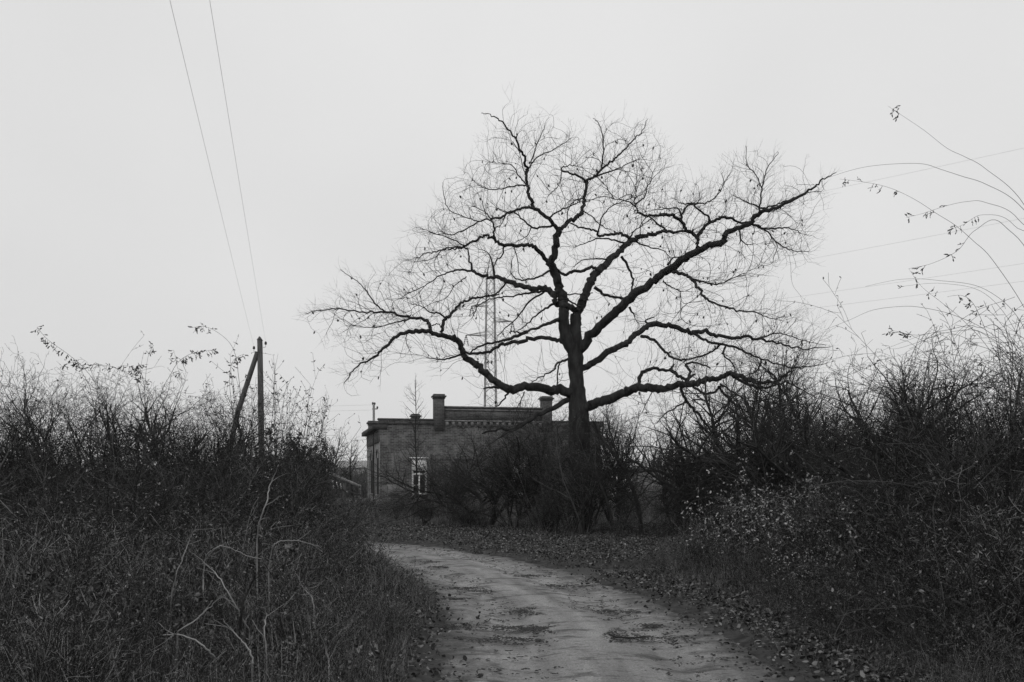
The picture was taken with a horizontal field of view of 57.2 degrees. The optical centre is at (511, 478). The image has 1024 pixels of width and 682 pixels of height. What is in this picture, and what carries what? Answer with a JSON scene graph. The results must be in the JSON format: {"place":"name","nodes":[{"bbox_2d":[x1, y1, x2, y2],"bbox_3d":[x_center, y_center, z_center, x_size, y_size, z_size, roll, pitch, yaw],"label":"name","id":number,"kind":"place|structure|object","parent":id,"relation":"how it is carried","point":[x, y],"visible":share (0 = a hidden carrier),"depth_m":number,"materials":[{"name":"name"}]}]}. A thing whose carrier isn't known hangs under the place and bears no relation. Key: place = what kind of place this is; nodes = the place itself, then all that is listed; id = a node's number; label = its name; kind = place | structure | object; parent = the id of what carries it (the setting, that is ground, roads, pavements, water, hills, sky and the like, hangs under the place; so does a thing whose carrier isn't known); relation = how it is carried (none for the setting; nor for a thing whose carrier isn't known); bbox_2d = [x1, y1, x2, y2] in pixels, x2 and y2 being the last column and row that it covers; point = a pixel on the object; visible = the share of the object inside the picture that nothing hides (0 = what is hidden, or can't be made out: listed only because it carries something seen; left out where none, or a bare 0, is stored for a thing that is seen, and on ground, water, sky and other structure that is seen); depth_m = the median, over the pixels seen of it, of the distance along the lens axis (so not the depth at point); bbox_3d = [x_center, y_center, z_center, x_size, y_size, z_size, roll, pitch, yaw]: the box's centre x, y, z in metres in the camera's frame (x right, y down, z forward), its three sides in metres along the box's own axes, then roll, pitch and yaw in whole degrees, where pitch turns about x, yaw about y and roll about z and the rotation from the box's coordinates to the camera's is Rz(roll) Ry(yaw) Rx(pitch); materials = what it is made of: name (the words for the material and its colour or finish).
{"place":"outdoors","nodes":[
{"label":"outdoors","id":0,"kind":"place"},
{"bbox_2d":[338,437,360,500],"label":"bare tree","id":1,"kind":"object","parent":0,"point":[350,466],"visible":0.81,"depth_m":54.89,"materials":[{"name":"grey plant"}]},
{"bbox_2d":[0,0,1023,471],"label":"sky","id":2,"kind":"structure","parent":0,"point":[343,114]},
{"bbox_2d":[352,540,788,681],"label":"road","id":3,"kind":"structure","parent":0,"point":[586,647],"depth_m":10.04,"materials":[{"name":"grey soil"}]},
{"bbox_2d":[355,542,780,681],"bbox_3d":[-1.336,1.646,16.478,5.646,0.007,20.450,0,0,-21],"label":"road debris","id":4,"kind":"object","parent":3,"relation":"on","point":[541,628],"visible":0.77,"depth_m":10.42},
{"bbox_2d":[213,498,1017,681],"bbox_3d":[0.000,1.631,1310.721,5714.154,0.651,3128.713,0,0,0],"label":"ground","id":5,"kind":"structure","parent":0,"point":[736,636],"depth_m":12.58,"materials":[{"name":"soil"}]},
{"bbox_2d":[0,364,89,539],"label":"shrub","id":6,"kind":"object","parent":5,"relation":"on","point":[16,451],"visible":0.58,"depth_m":15.99,"materials":[{"name":"black plant"}]},
{"bbox_2d":[0,423,151,545],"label":"shrub","id":7,"kind":"object","parent":5,"relation":"on","point":[46,481],"visible":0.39,"depth_m":13.46,"materials":[{"name":"black plant"}]},
{"bbox_2d":[0,350,154,522],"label":"shrub","id":8,"kind":"object","parent":5,"relation":"on","point":[44,433],"visible":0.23,"depth_m":17.78,"materials":[{"name":"black plant"}]},
{"bbox_2d":[0,488,158,582],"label":"bramble bush","id":9,"kind":"object","parent":5,"relation":"on","point":[59,531],"visible":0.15,"depth_m":8.93,"materials":[{"name":"black plant"}]},
{"bbox_2d":[0,456,171,559],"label":"bramble bush","id":10,"kind":"object","parent":5,"relation":"on","point":[46,488],"visible":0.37,"depth_m":11.01,"materials":[{"name":"black plant"}]},
{"bbox_2d":[30,325,153,517],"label":"rose bush","id":11,"kind":"object","parent":5,"relation":"on","point":[73,365],"visible":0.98,"depth_m":13.57,"materials":[{"name":"black plant"}]},
{"bbox_2d":[0,456,195,563],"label":"bramble bush","id":12,"kind":"object","parent":5,"relation":"on","point":[135,501],"visible":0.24,"depth_m":11.47,"materials":[{"name":"black plant"}]},
{"bbox_2d":[5,496,213,582],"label":"bramble bush","id":13,"kind":"object","parent":5,"relation":"on","point":[130,536],"visible":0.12,"depth_m":10.15,"materials":[{"name":"black plant"}]},
{"bbox_2d":[0,545,229,681],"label":"bramble bush","id":14,"kind":"object","parent":5,"relation":"on","point":[118,597],"visible":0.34,"depth_m":6.15,"materials":[{"name":"black plant"}]},
{"bbox_2d":[0,332,231,521],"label":"rose bush","id":15,"kind":"object","parent":5,"relation":"on","point":[92,446],"visible":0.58,"depth_m":14.72,"materials":[{"name":"black plant"}]},
{"bbox_2d":[0,427,240,545],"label":"shrub","id":16,"kind":"object","parent":5,"relation":"on","point":[128,479],"visible":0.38,"depth_m":13.23,"materials":[{"name":"black plant"}]},
{"bbox_2d":[24,569,221,681],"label":"bramble bush","id":17,"kind":"object","parent":5,"relation":"on","point":[159,651],"visible":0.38,"depth_m":6.15,"materials":[{"name":"black plant"}]},
{"bbox_2d":[0,462,263,555],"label":"bramble bush","id":18,"kind":"object","parent":5,"relation":"on","point":[150,516],"visible":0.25,"depth_m":12.00,"materials":[{"name":"black plant"}]},
{"bbox_2d":[0,336,263,536],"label":"hawthorn bush","id":19,"kind":"object","parent":5,"relation":"on","point":[1,447],"visible":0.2,"depth_m":18.24,"materials":[{"name":"black plant"}]},
{"bbox_2d":[57,368,218,518],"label":"hawthorn bush","id":20,"kind":"object","parent":5,"relation":"on","point":[153,440],"visible":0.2,"depth_m":17.97,"materials":[{"name":"black plant"}]},
{"bbox_2d":[118,341,182,508],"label":"rose bush","id":21,"kind":"object","parent":5,"relation":"on","point":[135,370],"visible":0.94,"depth_m":14.34,"materials":[{"name":"black plant"}]},
{"bbox_2d":[18,357,297,521],"bbox_3d":[-6.441,-0.403,17.258,4.914,3.736,3.578,0,0,-22],"label":"shrub","id":22,"kind":"object","parent":5,"relation":"on","point":[90,426],"visible":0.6,"depth_m":16.44,"materials":[{"name":"black plant"}]},
{"bbox_2d":[96,372,281,517],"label":"shrub","id":23,"kind":"object","parent":5,"relation":"on","point":[225,424],"visible":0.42,"depth_m":17.32,"materials":[{"name":"black plant"}]},
{"bbox_2d":[156,323,247,516],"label":"rose bush","id":24,"kind":"object","parent":5,"relation":"on","point":[202,351],"visible":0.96,"depth_m":14.20,"materials":[{"name":"black plant"}]},
{"bbox_2d":[69,450,338,562],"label":"bramble bush","id":25,"kind":"object","parent":5,"relation":"on","point":[168,503],"visible":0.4,"depth_m":12.27,"materials":[{"name":"black plant"}]},
{"bbox_2d":[89,489,326,583],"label":"bramble bush","id":26,"kind":"object","parent":5,"relation":"on","point":[231,539],"visible":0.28,"depth_m":10.53,"materials":[{"name":"black plant"}]},
{"bbox_2d":[130,432,304,537],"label":"shrub","id":27,"kind":"object","parent":5,"relation":"on","point":[237,491],"visible":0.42,"depth_m":13.91,"materials":[{"name":"black plant"}]},
{"bbox_2d":[0,483,443,681],"bbox_3d":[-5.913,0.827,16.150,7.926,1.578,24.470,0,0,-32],"label":"weeds","id":28,"kind":"object","parent":5,"relation":"on","point":[127,540],"visible":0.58,"depth_m":7.57,"materials":[{"name":"grey plant"}]},
{"bbox_2d":[100,369,363,494],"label":"rose bush","id":29,"kind":"object","parent":5,"relation":"on","point":[222,429],"visible":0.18,"depth_m":18.40,"materials":[{"name":"black plant"}]},
{"bbox_2d":[140,374,340,513],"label":"willow shrub","id":30,"kind":"object","parent":5,"relation":"on","point":[297,412],"visible":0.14,"depth_m":20.05,"materials":[{"name":"black plant"}]},
{"bbox_2d":[227,336,266,474],"bbox_3d":[-10.027,-1.647,34.375,2.617,6.994,0.434,0,0,25],"label":"utility pole","id":31,"kind":"object","parent":5,"relation":"on","point":[258,358],"visible":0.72,"depth_m":33.94,"materials":[{"name":"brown wood"}]},
{"bbox_2d":[170,386,324,501],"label":"hawthorn bush","id":32,"kind":"object","parent":5,"relation":"on","point":[247,429],"visible":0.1,"depth_m":20.94,"materials":[{"name":"black plant"}]},
{"bbox_2d":[125,408,373,526],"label":"shrub","id":33,"kind":"object","parent":5,"relation":"on","point":[300,462],"visible":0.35,"depth_m":17.26,"materials":[{"name":"black plant"}]},
{"bbox_2d":[237,567,271,674],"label":"dead stalk","id":34,"kind":"object","parent":5,"relation":"on","point":[241,613],"visible":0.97,"depth_m":6.67,"materials":[{"name":"grey plant"}]},
{"bbox_2d":[125,444,400,551],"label":"bramble bush","id":35,"kind":"object","parent":5,"relation":"on","point":[308,494],"visible":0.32,"depth_m":13.18,"materials":[{"name":"black plant"}]},
{"bbox_2d":[256,469,283,636],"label":"dead stalk","id":36,"kind":"object","parent":5,"relation":"on","point":[258,533],"visible":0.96,"depth_m":8.02,"materials":[{"name":"grey plant"}]},
{"bbox_2d":[213,445,363,538],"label":"shrub","id":37,"kind":"object","parent":5,"relation":"on","point":[298,495],"visible":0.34,"depth_m":14.89,"materials":[{"name":"black plant"}]},
{"bbox_2d":[248,424,335,507],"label":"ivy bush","id":38,"kind":"object","parent":5,"relation":"on","point":[263,442],"visible":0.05,"depth_m":21.78,"materials":[{"name":"black plant"}]},
{"bbox_2d":[188,334,396,514],"bbox_3d":[-4.431,-0.611,18.378,3.611,4.301,2.956,0,0,17],"label":"willow shrub","id":39,"kind":"object","parent":5,"relation":"on","point":[274,412],"visible":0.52,"depth_m":18.20,"materials":[{"name":"black plant"}]},
{"bbox_2d":[250,387,372,501],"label":"willow shrub","id":40,"kind":"object","parent":5,"relation":"on","point":[311,439],"visible":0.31,"depth_m":19.98,"materials":[{"name":"black plant"}]},
{"bbox_2d":[250,450,379,533],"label":"shrub","id":41,"kind":"object","parent":5,"relation":"on","point":[326,491],"visible":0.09,"depth_m":18.82,"materials":[{"name":"black plant"}]},
{"bbox_2d":[227,469,415,558],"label":"bramble bush","id":42,"kind":"object","parent":5,"relation":"on","point":[349,507],"visible":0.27,"depth_m":14.71,"materials":[{"name":"black plant"}]},
{"bbox_2d":[232,505,414,604],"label":"bramble bush","id":43,"kind":"object","parent":5,"relation":"on","point":[348,546],"visible":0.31,"depth_m":11.33,"materials":[{"name":"black plant"}]},
{"bbox_2d":[309,474,366,497],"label":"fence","id":44,"kind":"object","parent":5,"relation":"on","point":[362,479],"visible":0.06,"depth_m":71.60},
{"bbox_2d":[329,474,361,508],"bbox_3d":[-6.686,0.545,37.838,1.436,1.598,0.486,0,0,14],"label":"broken fence","id":45,"kind":"object","parent":5,"relation":"on","point":[350,482],"visible":0.37,"depth_m":37.83,"materials":[{"name":"wood"}]},
{"bbox_2d":[399,377,431,509],"bbox_3d":[-4.169,-1.551,39.959,1.196,6.090,1.502,0,0,18],"label":"young tree","id":46,"kind":"object","parent":5,"relation":"on","point":[414,446],"visible":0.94,"depth_m":39.98,"materials":[{"name":"black plant"}]},
{"bbox_2d":[405,496,452,522],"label":"shrub","id":47,"kind":"object","parent":5,"relation":"on","point":[424,515],"visible":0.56,"depth_m":30.95,"materials":[{"name":"black plant"}]},
{"bbox_2d":[108,492,764,541],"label":"rough grass","id":48,"kind":"structure","parent":5,"relation":"on","point":[645,513],"depth_m":28.01,"materials":[{"name":"black plant"}]},
{"bbox_2d":[412,449,484,520],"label":"shrub","id":49,"kind":"object","parent":5,"relation":"on","point":[448,500],"visible":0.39,"depth_m":32.75,"materials":[{"name":"black plant"}]},
{"bbox_2d":[350,406,561,529],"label":"hawthorn bush","id":50,"kind":"object","parent":5,"relation":"on","point":[460,501],"visible":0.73,"depth_m":30.17,"materials":[{"name":"black plant"}]},
{"bbox_2d":[439,499,489,526],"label":"shrub","id":51,"kind":"object","parent":5,"relation":"on","point":[467,519],"visible":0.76,"depth_m":28.35,"materials":[{"name":"black plant"}]},
{"bbox_2d":[362,394,601,505],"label":"brick house","id":52,"kind":"structure","parent":5,"relation":"on","point":[443,423],"depth_m":49.79,"materials":[{"name":"brick"}]},
{"bbox_2d":[411,457,429,496],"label":"window","id":53,"kind":"structure","parent":52,"relation":"in","point":[424,460],"depth_m":49.52,"materials":[{"name":"grey glass"}]},
{"bbox_2d":[464,255,514,406],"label":"lattice pylon","id":54,"kind":"object","parent":5,"relation":"on","point":[486,336],"visible":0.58,"depth_m":129.59,"materials":[{"name":"metal"}]},
{"bbox_2d":[451,405,568,526],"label":"shrub","id":55,"kind":"object","parent":5,"relation":"on","point":[508,502],"visible":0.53,"depth_m":28.62,"materials":[{"name":"black plant"}]},
{"bbox_2d":[27,522,1023,681],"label":"leaf litter","id":56,"kind":"object","parent":5,"relation":"on","point":[825,648],"visible":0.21,"depth_m":11.90,"materials":[{"name":"plant"}]},
{"bbox_2d":[460,392,640,527],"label":"shrub","id":57,"kind":"object","parent":5,"relation":"on","point":[534,424],"visible":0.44,"depth_m":28.10,"materials":[{"name":"black plant"}]},
{"bbox_2d":[508,487,604,531],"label":"shrub","id":58,"kind":"object","parent":5,"relation":"on","point":[555,517],"visible":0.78,"depth_m":25.29,"materials":[{"name":"black plant"}]},
{"bbox_2d":[292,85,840,530],"bbox_3d":[2.190,-4.450,26.090,16.201,12.395,9.223,0,0,0],"label":"oak tree","id":59,"kind":"object","parent":5,"relation":"on","point":[573,343],"visible":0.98,"depth_m":25.55,"materials":[{"name":"black plant"}]},
{"bbox_2d":[505,416,649,533],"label":"rose bush","id":60,"kind":"object","parent":5,"relation":"on","point":[576,527],"visible":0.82,"depth_m":24.46,"materials":[{"name":"black plant"}]},
{"bbox_2d":[513,397,655,533],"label":"shrub","id":61,"kind":"object","parent":5,"relation":"on","point":[586,481],"visible":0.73,"depth_m":24.98,"materials":[{"name":"black plant"}]},
{"bbox_2d":[546,381,652,529],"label":"hawthorn bush","id":62,"kind":"object","parent":5,"relation":"on","point":[617,515],"visible":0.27,"depth_m":25.98,"materials":[{"name":"black plant"}]},
{"bbox_2d":[558,435,661,536],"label":"shrub","id":63,"kind":"object","parent":5,"relation":"on","point":[608,503],"visible":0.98,"depth_m":23.74,"materials":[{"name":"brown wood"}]},
{"bbox_2d":[579,399,664,535],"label":"shrub","id":64,"kind":"object","parent":5,"relation":"on","point":[627,476],"visible":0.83,"depth_m":24.27,"materials":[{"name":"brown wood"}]},
{"bbox_2d":[632,468,721,502],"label":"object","id":65,"kind":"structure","parent":5,"relation":"on","point":[644,473],"depth_m":56.00,"materials":[{"name":"black plant"}]},
{"bbox_2d":[640,421,726,527],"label":"hawthorn bush","id":66,"kind":"object","parent":5,"relation":"on","point":[669,482],"visible":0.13,"depth_m":26.94,"materials":[{"name":"black plant"}]},
{"bbox_2d":[649,441,728,533],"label":"shrub","id":67,"kind":"object","parent":5,"relation":"on","point":[690,498],"visible":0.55,"depth_m":23.80,"materials":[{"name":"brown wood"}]},
{"bbox_2d":[585,331,819,535],"bbox_3d":[5.797,-1.153,23.872,5.971,5.343,5.534,0,0,42],"label":"hawthorn bush","id":68,"kind":"object","parent":5,"relation":"on","point":[712,416],"visible":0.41,"depth_m":23.54,"materials":[{"name":"black plant"}]},
{"bbox_2d":[604,357,825,535],"bbox_3d":[5.352,-0.972,24.188,6.082,5.097,6.658,0,0,-8],"label":"hawthorn bush","id":69,"kind":"object","parent":5,"relation":"on","point":[666,475],"visible":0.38,"depth_m":24.20,"materials":[{"name":"black plant"}]},
{"bbox_2d":[695,403,759,535],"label":"shrub","id":70,"kind":"object","parent":5,"relation":"on","point":[713,499],"visible":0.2,"depth_m":23.55,"materials":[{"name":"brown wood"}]},
{"bbox_2d":[680,486,784,573],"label":"leafy shrub","id":71,"kind":"object","parent":5,"relation":"on","point":[731,530],"visible":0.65,"depth_m":14.23,"materials":[{"name":"grey plant"}]},
{"bbox_2d":[681,441,814,563],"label":"leafy shrub","id":72,"kind":"object","parent":5,"relation":"on","point":[745,509],"visible":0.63,"depth_m":14.44,"materials":[{"name":"grey plant"}]},
{"bbox_2d":[665,355,893,524],"bbox_3d":[5.886,-0.494,19.842,5.057,4.055,4.528,0,0,-26],"label":"shrub","id":73,"kind":"object","parent":5,"relation":"on","point":[757,477],"visible":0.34,"depth_m":19.74,"materials":[{"name":"black plant"}]},
{"bbox_2d":[722,532,839,594],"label":"bramble bush","id":74,"kind":"object","parent":5,"relation":"on","point":[762,566],"visible":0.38,"depth_m":11.85,"materials":[{"name":"black plant"}]},
{"bbox_2d":[603,316,1007,536],"bbox_3d":[7.035,-1.154,18.802,7.940,5.323,8.691,0,0,-29],"label":"hawthorn bush","id":75,"kind":"object","parent":5,"relation":"on","point":[709,459],"visible":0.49,"depth_m":19.85,"materials":[{"name":"black plant"}]},
{"bbox_2d":[730,450,889,589],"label":"leafy shrub","id":76,"kind":"object","parent":5,"relation":"on","point":[808,495],"visible":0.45,"depth_m":12.34,"materials":[{"name":"grey plant"}]},
{"bbox_2d":[764,515,859,601],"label":"leafy shrub","id":77,"kind":"object","parent":5,"relation":"on","point":[800,565],"visible":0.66,"depth_m":11.07,"materials":[{"name":"grey plant"}]},
{"bbox_2d":[722,496,908,609],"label":"bramble bush","id":78,"kind":"object","parent":5,"relation":"on","point":[808,538],"visible":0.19,"depth_m":11.48,"materials":[{"name":"black plant"}]},
{"bbox_2d":[623,460,1023,681],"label":"verge weeds","id":79,"kind":"object","parent":5,"relation":"on","point":[997,571],"visible":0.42,"depth_m":9.23,"materials":[{"name":"black plant"}]},
{"bbox_2d":[624,547,1023,681],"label":"verge grass","id":80,"kind":"structure","parent":5,"relation":"on","point":[674,570],"depth_m":9.05,"materials":[{"name":"grey plant"}]},
{"bbox_2d":[730,537,943,632],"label":"bramble bush","id":81,"kind":"object","parent":5,"relation":"on","point":[810,587],"visible":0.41,"depth_m":9.57,"materials":[{"name":"black plant"}]},
{"bbox_2d":[711,317,967,512],"bbox_3d":[7.751,-1.022,22.260,5.700,5.190,5.653,0,0,-25],"label":"hawthorn bush","id":82,"kind":"object","parent":5,"relation":"on","point":[797,379],"visible":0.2,"depth_m":22.02,"materials":[{"name":"black plant"}]},
{"bbox_2d":[711,366,967,508],"bbox_3d":[6.794,-0.439,19.536,5.715,3.951,4.161,0,0,40],"label":"shrub","id":83,"kind":"object","parent":5,"relation":"on","point":[834,430],"visible":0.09,"depth_m":19.32,"materials":[{"name":"black plant"}]},
{"bbox_2d":[762,427,946,521],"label":"shrub","id":84,"kind":"object","parent":5,"relation":"on","point":[859,467],"visible":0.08,"depth_m":15.90,"materials":[{"name":"black plant"}]},
{"bbox_2d":[693,524,1023,681],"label":"bush leaves","id":85,"kind":"object","parent":5,"relation":"on","point":[817,629],"visible":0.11,"depth_m":9.06,"materials":[{"name":"grey plant"}]},
{"bbox_2d":[776,539,958,648],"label":"bramble bush","id":86,"kind":"object","parent":5,"relation":"on","point":[847,597],"visible":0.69,"depth_m":8.78,"materials":[{"name":"black plant"}]},
{"bbox_2d":[803,383,952,506],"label":"hawthorn bush","id":87,"kind":"object","parent":5,"relation":"on","point":[862,424],"visible":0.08,"depth_m":17.84,"materials":[{"name":"black plant"}]},
{"bbox_2d":[745,309,1023,523],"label":"rose bush","id":88,"kind":"object","parent":5,"relation":"on","point":[891,435],"visible":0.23,"depth_m":12.49,"materials":[{"name":"black plant"}]},
{"bbox_2d":[749,316,1023,576],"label":"hawthorn bush","id":89,"kind":"object","parent":5,"relation":"on","point":[854,441],"visible":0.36,"depth_m":12.06,"materials":[{"name":"black plant"}]},
{"bbox_2d":[758,476,1017,607],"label":"bramble bush","id":90,"kind":"object","parent":5,"relation":"on","point":[813,531],"visible":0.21,"depth_m":10.84,"materials":[{"name":"black plant"}]},
{"bbox_2d":[804,415,973,570],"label":"bush","id":91,"kind":"object","parent":5,"relation":"on","point":[871,492],"visible":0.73,"depth_m":10.12,"materials":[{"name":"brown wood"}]},
{"bbox_2d":[774,274,1023,533],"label":"rose bush","id":92,"kind":"object","parent":5,"relation":"on","point":[940,408],"visible":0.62,"depth_m":10.15,"materials":[{"name":"black plant"}]},
{"bbox_2d":[782,550,1023,681],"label":"bramble bush","id":93,"kind":"object","parent":5,"relation":"on","point":[939,611],"visible":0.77,"depth_m":7.50,"materials":[{"name":"black plant"}]},
{"bbox_2d":[794,446,1023,629],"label":"bramble bush","id":94,"kind":"object","parent":5,"relation":"on","point":[900,523],"visible":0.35,"depth_m":9.31,"materials":[{"name":"black plant"}]},
{"bbox_2d":[814,324,1023,599],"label":"shrub","id":95,"kind":"object","parent":5,"relation":"on","point":[914,423],"visible":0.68,"depth_m":10.58,"materials":[{"name":"black plant"}]},
{"bbox_2d":[815,426,1023,667],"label":"bramble bush","id":96,"kind":"object","parent":5,"relation":"on","point":[953,586],"visible":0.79,"depth_m":7.81,"materials":[{"name":"black plant"}]},
{"bbox_2d":[820,304,1023,513],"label":"shrub","id":97,"kind":"object","parent":5,"relation":"on","point":[1005,413],"visible":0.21,"depth_m":11.90,"materials":[{"name":"black plant"}]},
{"bbox_2d":[825,105,1023,419],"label":"rose bush","id":98,"kind":"object","parent":5,"relation":"on","point":[956,250],"visible":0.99,"depth_m":8.37,"materials":[{"name":"black plant"}]},
{"bbox_2d":[848,420,1022,571],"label":"shrub","id":99,"kind":"object","parent":5,"relation":"on","point":[973,495],"visible":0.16,"depth_m":10.35,"materials":[{"name":"black plant"}]},
{"bbox_2d":[856,350,1023,474],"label":"shrub","id":100,"kind":"object","parent":5,"relation":"on","point":[974,408],"visible":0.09,"depth_m":14.56,"materials":[{"name":"black plant"}]},
{"bbox_2d":[887,401,1023,583],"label":"shrub","id":101,"kind":"object","parent":5,"relation":"on","point":[944,500],"visible":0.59,"depth_m":9.05,"materials":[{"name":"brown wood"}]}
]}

